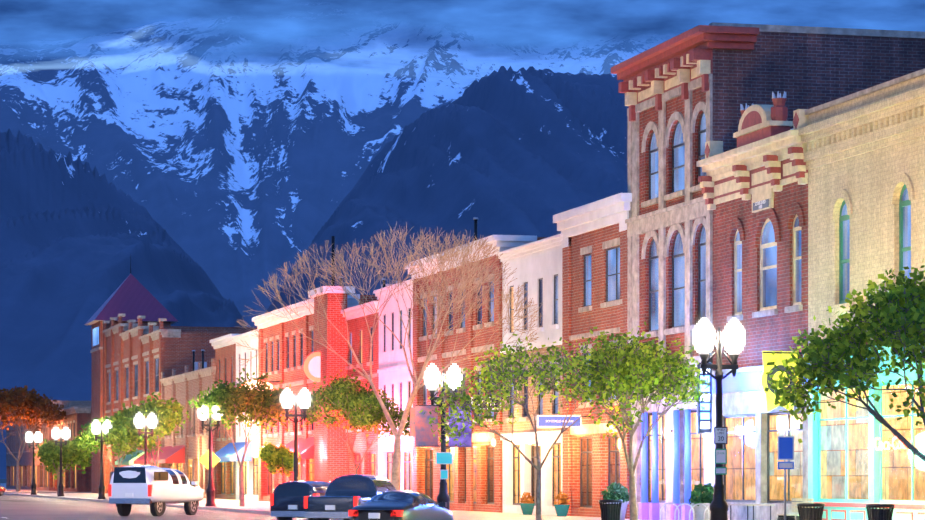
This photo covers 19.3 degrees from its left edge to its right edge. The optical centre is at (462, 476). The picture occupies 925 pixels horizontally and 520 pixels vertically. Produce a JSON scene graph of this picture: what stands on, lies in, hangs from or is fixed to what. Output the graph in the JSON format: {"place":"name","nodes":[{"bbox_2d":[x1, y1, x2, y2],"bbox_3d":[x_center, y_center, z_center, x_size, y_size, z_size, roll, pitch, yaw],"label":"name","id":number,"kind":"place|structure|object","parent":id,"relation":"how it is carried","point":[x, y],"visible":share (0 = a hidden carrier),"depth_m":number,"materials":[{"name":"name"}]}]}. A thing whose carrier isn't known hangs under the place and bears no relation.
{"place":"outdoors","nodes":[
{"label":"outdoors","id":0,"kind":"place"},
{"bbox_2d":[0,409,43,443],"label":"tree","id":1,"kind":"object","parent":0,"point":[35,430],"depth_m":333.46,"materials":[{"name":"brown plant"}]},
{"bbox_2d":[0,385,66,490],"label":"tree","id":2,"kind":"object","parent":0,"point":[12,399],"depth_m":306.97,"materials":[{"name":"brown plant"}]},
{"bbox_2d":[104,392,192,465],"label":"tree","id":3,"kind":"object","parent":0,"point":[122,426],"depth_m":184.36,"materials":[{"name":"green plant"}]},
{"bbox_2d":[0,495,339,519],"bbox_3d":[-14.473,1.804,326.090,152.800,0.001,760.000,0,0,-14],"label":"road","id":4,"kind":"structure","parent":0,"point":[56,509],"depth_m":137.31,"materials":[{"name":"grey asphalt"}]},
{"bbox_2d":[0,486,5,495],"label":"red car","id":5,"kind":"object","parent":4,"relation":"on","point":[2,490],"visible":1,"depth_m":259.18,"materials":[{"name":"red paint"}]},
{"bbox_2d":[0,497,276,519],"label":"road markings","id":6,"kind":"object","parent":4,"relation":"on","point":[90,504],"visible":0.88,"depth_m":198.01,"materials":[{"name":"white paint"}]},
{"bbox_2d":[108,465,203,515],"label":"car","id":7,"kind":"object","parent":4,"relation":"on","point":[157,489],"visible":1,"depth_m":123.32,"materials":[{"name":"white paint"}]},
{"bbox_2d":[270,481,348,519],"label":"car","id":8,"kind":"object","parent":4,"relation":"on","point":[286,500],"visible":0.5,"depth_m":93.49,"materials":[{"name":"blue paint"}]},
{"bbox_2d":[304,474,396,519],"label":"pickup truck","id":9,"kind":"object","parent":4,"relation":"on","point":[343,496],"visible":0.56,"depth_m":86.82,"materials":[{"name":"blue paint"}]},
{"bbox_2d":[349,490,452,519],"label":"black sedan car","id":10,"kind":"object","parent":4,"relation":"on","point":[401,505],"visible":1,"depth_m":78.03,"materials":[{"name":"black paint"}]},
{"bbox_2d":[188,368,293,505],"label":"tree","id":11,"kind":"object","parent":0,"point":[223,392],"depth_m":152.17,"materials":[{"name":"green plant"}]},
{"bbox_2d":[0,25,633,478],"bbox_3d":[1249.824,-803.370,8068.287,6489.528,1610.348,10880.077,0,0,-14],"label":"mountain range","id":12,"kind":"structure","parent":0,"point":[202,193],"depth_m":4524.88,"materials":[{"name":"blue stone"}]},
{"bbox_2d":[0,483,638,519],"bbox_3d":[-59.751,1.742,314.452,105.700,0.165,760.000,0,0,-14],"label":"pavement","id":13,"kind":"structure","parent":0,"point":[252,506],"depth_m":149.74,"materials":[{"name":"concrete"}]},
{"bbox_2d":[33,439,91,494],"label":"tree","id":14,"kind":"object","parent":13,"relation":"on","point":[48,452],"depth_m":246.89,"materials":[{"name":"green plant"}]},
{"bbox_2d":[69,415,162,467],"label":"tree","id":15,"kind":"object","parent":13,"relation":"on","point":[87,439],"depth_m":204.34,"materials":[{"name":"green plant"}]},
{"bbox_2d":[257,442,301,486],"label":"tree sapling","id":16,"kind":"object","parent":13,"relation":"on","point":[270,454],"depth_m":141.28,"materials":[{"name":"green plant"}]},
{"bbox_2d":[28,328,739,519],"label":"lamp posts","id":17,"kind":"object","parent":13,"relation":"on","point":[719,507],"visible":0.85,"depth_m":100.53,"materials":[{"name":"black metal"}]},
{"bbox_2d":[26,318,744,441],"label":"street lamp globes","id":18,"kind":"object","parent":17,"relation":"on","point":[704,336],"visible":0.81,"depth_m":100.31,"materials":[{"name":"beige glass"}]},
{"bbox_2d":[199,405,793,519],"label":"signs","id":19,"kind":"object","parent":17,"relation":"attached to","point":[424,436],"visible":0.75,"depth_m":100.60,"materials":[{"name":"metal"}]},
{"bbox_2d":[235,221,543,490],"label":"bare tree","id":20,"kind":"object","parent":13,"relation":"on","point":[396,473],"visible":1,"depth_m":116.46,"materials":[{"name":"brown plant"}]},
{"bbox_2d":[519,501,710,519],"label":"plant pots","id":21,"kind":"object","parent":13,"relation":"on","point":[560,510],"visible":0.52,"depth_m":103.16,"materials":[{"name":"teal painted metal"},{"name":"green foliage"}]},
{"bbox_2d":[520,482,713,505],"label":"planter shrubs","id":22,"kind":"object","parent":21,"relation":"on","point":[697,496],"visible":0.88,"depth_m":103.00,"materials":[{"name":"green plant"}]},
{"bbox_2d":[660,498,813,519],"bbox_3d":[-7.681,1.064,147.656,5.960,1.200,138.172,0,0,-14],"label":"bike rack","id":23,"kind":"object","parent":13,"relation":"on","point":[795,509],"visible":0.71,"depth_m":87.02,"materials":[{"name":"galvanized steel"},{"name":"wood"}]},
{"bbox_2d":[598,500,894,519],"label":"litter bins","id":24,"kind":"object","parent":13,"relation":"on","point":[609,511],"visible":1,"depth_m":74.95,"materials":[{"name":"black metal"}]},
{"bbox_2d":[297,369,409,473],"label":"tree","id":25,"kind":"object","parent":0,"point":[347,388],"depth_m":138.34,"materials":[{"name":"green plant"}]},
{"bbox_2d":[0,0,924,66],"bbox_3d":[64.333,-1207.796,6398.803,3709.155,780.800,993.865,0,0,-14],"label":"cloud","id":26,"kind":"structure","parent":0,"point":[212,32],"depth_m":6401.19,"materials":[{"name":"blue"}]},
{"bbox_2d":[419,334,642,519],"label":"tree","id":27,"kind":"object","parent":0,"point":[490,386],"depth_m":93.76,"materials":[{"name":"green plant"}]},
{"bbox_2d":[555,322,713,519],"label":"tree","id":28,"kind":"object","parent":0,"point":[654,362],"depth_m":82.73,"materials":[{"name":"green plant"}]},
{"bbox_2d":[764,258,924,461],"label":"tree","id":29,"kind":"object","parent":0,"point":[886,313],"depth_m":61.03,"materials":[{"name":"green plant"}]},
{"label":"ground","id":30,"kind":"structure","parent":0,"visible":0},
{"bbox_2d":[4,423,31,489],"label":"building","id":31,"kind":"structure","parent":30,"relation":"on","point":[13,442],"depth_m":368.23,"materials":[{"name":"brown brick"}]},
{"bbox_2d":[32,400,90,490],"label":"stone building","id":32,"kind":"structure","parent":30,"relation":"on","point":[41,477],"depth_m":334.01,"materials":[{"name":"beige brick"}]},
{"bbox_2d":[49,407,90,491],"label":"old brick building","id":33,"kind":"structure","parent":30,"relation":"on","point":[75,480],"depth_m":301.58,"materials":[{"name":"brown brick"}]},
{"bbox_2d":[85,254,256,492],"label":"building","id":34,"kind":"structure","parent":30,"relation":"on","point":[139,343],"depth_m":261.31,"materials":[{"name":"brick"}]},
{"bbox_2d":[160,359,215,497],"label":"building","id":35,"kind":"structure","parent":30,"relation":"on","point":[183,388],"depth_m":218.32,"materials":[{"name":"brown"}]},
{"bbox_2d":[192,217,478,370],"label":"chimneys","id":36,"kind":"object","parent":35,"relation":"on","point":[204,364],"visible":0.17,"depth_m":173.78,"materials":[{"name":"grey metal"}]},
{"bbox_2d":[210,334,238,499],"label":"brick building","id":37,"kind":"structure","parent":30,"relation":"on","point":[224,347],"depth_m":202.23,"materials":[{"name":"red"}]},
{"bbox_2d":[232,329,258,500],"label":"white building","id":38,"kind":"structure","parent":30,"relation":"on","point":[250,475],"depth_m":192.73,"materials":[{"name":"paint"}]},
{"bbox_2d":[115,351,802,464],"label":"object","id":39,"kind":"object","parent":38,"relation":"attached to","point":[227,452],"visible":0.6,"depth_m":127.12,"materials":[{"name":"multicoloured"}]},
{"bbox_2d":[252,294,378,500],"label":"long brick building","id":40,"kind":"structure","parent":30,"relation":"on","point":[284,360],"depth_m":178.61,"materials":[{"name":"red brick"}]},
{"bbox_2d":[308,286,379,481],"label":"building","id":41,"kind":"structure","parent":30,"relation":"on","point":[332,459],"depth_m":159.72,"materials":[{"name":"red brick"}]},
{"bbox_2d":[373,279,413,490],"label":"building","id":42,"kind":"structure","parent":30,"relation":"on","point":[395,381],"depth_m":147.54,"materials":[{"name":"pink paint"}]},
{"bbox_2d":[405,235,546,512],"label":"brick building","id":43,"kind":"structure","parent":30,"relation":"on","point":[474,481],"depth_m":133.11,"materials":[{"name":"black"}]},
{"bbox_2d":[496,234,562,514],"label":"building","id":44,"kind":"structure","parent":30,"relation":"on","point":[538,270],"depth_m":121.43,"materials":[{"name":"red brick"},{"name":"white stucco"}]},
{"bbox_2d":[553,193,631,518],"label":"modern brick building","id":45,"kind":"structure","parent":30,"relation":"on","point":[594,277],"depth_m":112.50,"materials":[{"name":"red brick"}]},
{"bbox_2d":[696,91,807,519],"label":"building","id":46,"kind":"structure","parent":30,"relation":"on","point":[760,276],"depth_m":93.66,"materials":[{"name":"red brick"}]},
{"bbox_2d":[736,426,745,434],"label":"window sign","id":47,"kind":"object","parent":46,"relation":"attached to","point":[740,429],"visible":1,"depth_m":95.72,"materials":[{"name":"white"}]},
{"bbox_2d":[611,22,924,519],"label":"building","id":48,"kind":"structure","parent":30,"relation":"on","point":[688,93],"depth_m":100.58,"materials":[{"name":"brick"}]},
{"bbox_2d":[681,479,699,484],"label":"window sign","id":49,"kind":"object","parent":48,"relation":"attached to","point":[695,482],"visible":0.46,"depth_m":101.30,"materials":[{"name":"white metal"}]},
{"bbox_2d":[798,68,924,519],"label":"cream brick building","id":50,"kind":"structure","parent":30,"relation":"on","point":[864,157],"depth_m":84.79,"materials":[{"name":"brick"}]},
{"bbox_2d":[875,437,906,449],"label":"window sign","id":51,"kind":"object","parent":50,"relation":"attached to","point":[889,445],"visible":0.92,"depth_m":83.01,"materials":[{"name":"white paint"}]}
]}

